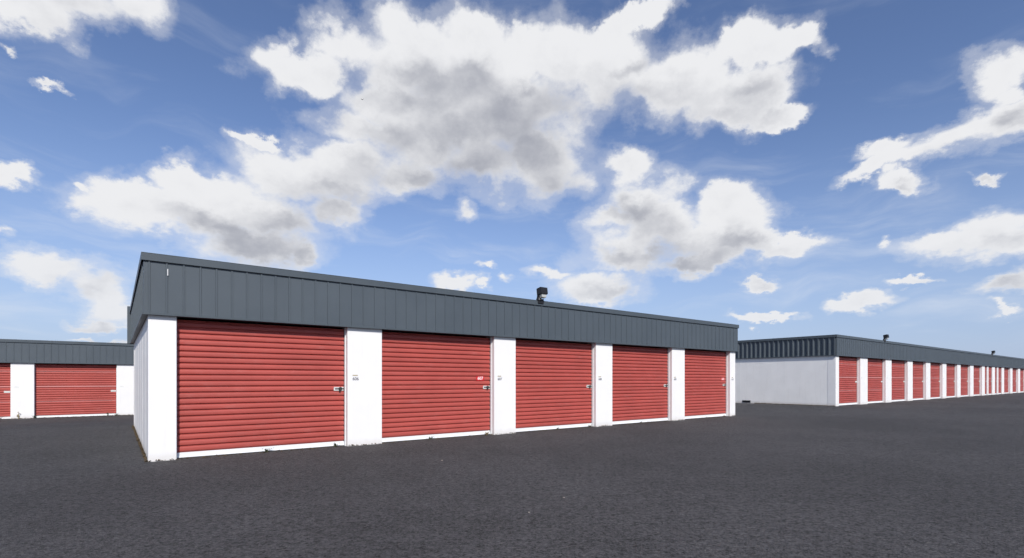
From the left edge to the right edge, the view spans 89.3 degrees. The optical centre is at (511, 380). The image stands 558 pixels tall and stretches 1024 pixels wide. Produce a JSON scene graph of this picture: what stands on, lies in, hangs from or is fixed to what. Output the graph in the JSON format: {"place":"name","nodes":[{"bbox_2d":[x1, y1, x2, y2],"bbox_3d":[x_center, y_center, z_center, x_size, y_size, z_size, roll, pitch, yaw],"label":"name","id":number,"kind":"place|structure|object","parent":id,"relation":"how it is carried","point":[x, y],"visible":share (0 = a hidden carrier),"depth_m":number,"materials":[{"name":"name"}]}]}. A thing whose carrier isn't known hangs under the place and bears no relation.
{"place":"outdoors","nodes":[
{"label":"outdoors","id":0,"kind":"place"},
{"bbox_2d":[0,392,1023,557],"bbox_3d":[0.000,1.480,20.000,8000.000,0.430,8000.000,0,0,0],"label":"asphalt lot","id":1,"kind":"structure","parent":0,"point":[937,478],"depth_m":6.36,"materials":[{"name":"grey asphalt"}]},
{"bbox_2d":[0,339,133,418],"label":"storage building","id":2,"kind":"structure","parent":1,"relation":"on","point":[42,378],"depth_m":23.77,"materials":[{"name":"white paint"}]},
{"bbox_2d":[0,363,10,418],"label":"door","id":3,"kind":"structure","parent":2,"relation":"in","point":[5,369],"depth_m":22.62,"materials":[{"name":"red paint"}]},
{"bbox_2d":[35,364,115,417],"bbox_3d":[-20.186,0.476,24.083,2.880,2.413,0.077,0,0,-37],"label":"door","id":4,"kind":"structure","parent":2,"relation":"in","point":[61,390],"depth_m":24.01,"materials":[{"name":"red paint"}]},
{"bbox_2d":[10,414,132,418],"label":"leaf litter","id":5,"kind":"object","parent":1,"relation":"on","point":[71,416],"visible":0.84,"depth_m":23.51,"materials":[{"name":"plant"}]},
{"bbox_2d":[131,425,147,461],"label":"leaf litter","id":6,"kind":"object","parent":1,"relation":"on","point":[143,453],"visible":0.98,"depth_m":10.74,"materials":[{"name":"plant"}]},
{"bbox_2d":[127,252,738,461],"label":"storage building","id":7,"kind":"structure","parent":1,"relation":"on","point":[232,358],"depth_m":11.28,"materials":[{"name":"white paint"}]},
{"bbox_2d":[177,320,343,457],"bbox_3d":[-4.678,0.143,9.934,2.970,2.436,0.090,0,0,-37],"label":"door","id":8,"kind":"structure","parent":7,"relation":"in","point":[242,388],"depth_m":9.81,"materials":[{"name":"red paint"}]},
{"bbox_2d":[382,332,489,441],"bbox_3d":[-1.726,0.143,12.190,2.960,2.436,0.090,0,0,-37],"label":"door","id":9,"kind":"structure","parent":7,"relation":"in","point":[438,386],"depth_m":12.11,"materials":[{"name":"red paint"}]},
{"bbox_2d":[536,287,547,303],"bbox_3d":[0.771,-2.237,13.720,0.240,0.418,0.286,0,0,-37],"label":"floodlight","id":10,"kind":"object","parent":7,"relation":"attached to","point":[542,292],"visible":0.97,"depth_m":13.65,"materials":[{"name":"metal"}]},
{"bbox_2d":[516,340,591,431],"bbox_3d":[1.170,0.143,14.404,2.970,2.436,0.090,0,0,-37],"label":"door","id":11,"kind":"structure","parent":7,"relation":"in","point":[554,379],"depth_m":14.37,"materials":[{"name":"red paint"}]},
{"bbox_2d":[612,346,667,424],"bbox_3d":[4.086,0.143,16.633,2.950,2.436,0.090,0,0,-37],"label":"door","id":12,"kind":"structure","parent":7,"relation":"in","point":[639,374],"depth_m":16.61,"materials":[{"name":"red paint"}]},
{"bbox_2d":[685,350,725,418],"bbox_3d":[6.978,0.143,18.842,2.890,2.436,0.090,0,0,-37],"label":"door","id":13,"kind":"structure","parent":7,"relation":"in","point":[705,371],"depth_m":18.87,"materials":[{"name":"red paint"}]},
{"bbox_2d":[149,415,733,461],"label":"leaf litter","id":14,"kind":"object","parent":1,"relation":"on","point":[436,438],"visible":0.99,"depth_m":11.91,"materials":[{"name":"plant"}]},
{"bbox_2d":[757,403,833,405],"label":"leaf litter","id":15,"kind":"object","parent":1,"relation":"on","point":[795,404],"visible":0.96,"depth_m":26.58,"materials":[{"name":"plant"}]},
{"bbox_2d":[735,334,1023,405],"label":"storage building","id":16,"kind":"structure","parent":1,"relation":"on","point":[834,370],"depth_m":28.48,"materials":[{"name":"white paint"}]},
{"bbox_2d":[839,357,856,404],"bbox_3d":[16.974,0.043,26.346,2.710,2.436,0.085,0,0,-37],"label":"door","id":17,"kind":"structure","parent":16,"relation":"in","point":[847,366],"depth_m":26.48,"materials":[{"name":"red paint"}]},
{"bbox_2d":[868,359,881,402],"bbox_3d":[19.915,0.043,28.604,2.700,2.436,0.085,0,0,-37],"label":"door","id":18,"kind":"structure","parent":16,"relation":"in","point":[874,365],"depth_m":28.76,"materials":[{"name":"red paint"}]},
{"bbox_2d":[883,334,888,341],"bbox_3d":[20.811,-2.337,28.901,0.240,0.418,0.286,0,0,-37],"label":"floodlight","id":19,"kind":"object","parent":16,"relation":"attached to","point":[885,337],"visible":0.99,"depth_m":28.84,"materials":[{"name":"metal"}]},
{"bbox_2d":[892,360,904,401],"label":"door","id":20,"kind":"structure","parent":16,"relation":"in","point":[898,367],"depth_m":31.03,"materials":[{"name":"red paint"}]},
{"bbox_2d":[913,362,922,399],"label":"door","id":21,"kind":"structure","parent":16,"relation":"in","point":[917,366],"depth_m":33.28,"materials":[{"name":"red paint"}]},
{"bbox_2d":[930,363,939,398],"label":"door","id":22,"kind":"structure","parent":16,"relation":"in","point":[934,367],"depth_m":35.49,"materials":[{"name":"red paint"}]},
{"bbox_2d":[946,364,954,397],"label":"door","id":23,"kind":"structure","parent":16,"relation":"in","point":[950,368],"depth_m":37.74,"materials":[{"name":"red paint"}]},
{"bbox_2d":[961,365,967,396],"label":"door","id":24,"kind":"structure","parent":16,"relation":"in","point":[964,368],"depth_m":40.08,"materials":[{"name":"red paint"}]},
{"bbox_2d":[974,366,979,395],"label":"door","id":25,"kind":"structure","parent":16,"relation":"in","point":[976,368],"depth_m":42.33,"materials":[{"name":"red paint"}]},
{"bbox_2d":[989,367,991,394],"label":"door","id":26,"kind":"structure","parent":16,"relation":"in","point":[990,381],"depth_m":44.84,"materials":[{"name":"red paint"}]},
{"bbox_2d":[998,367,1000,393],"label":"door","id":27,"kind":"structure","parent":16,"relation":"in","point":[999,368],"depth_m":46.97,"materials":[{"name":"red paint"}]},
{"bbox_2d":[1004,368,1007,393],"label":"door","id":28,"kind":"structure","parent":16,"relation":"in","point":[1005,369],"depth_m":49.10,"materials":[{"name":"red paint"}]},
{"bbox_2d":[1013,368,1015,392],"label":"door","id":29,"kind":"structure","parent":16,"relation":"in","point":[1014,370],"depth_m":51.45,"materials":[{"name":"red paint"}]},
{"bbox_2d":[1020,369,1022,391],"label":"door","id":30,"kind":"structure","parent":16,"relation":"in","point":[1021,370],"depth_m":53.62,"materials":[{"name":"red paint"}]},
{"bbox_2d":[0,0,1023,358],"label":"sky","id":31,"kind":"structure","parent":0,"point":[770,169],"materials":[{"name":"blue"}]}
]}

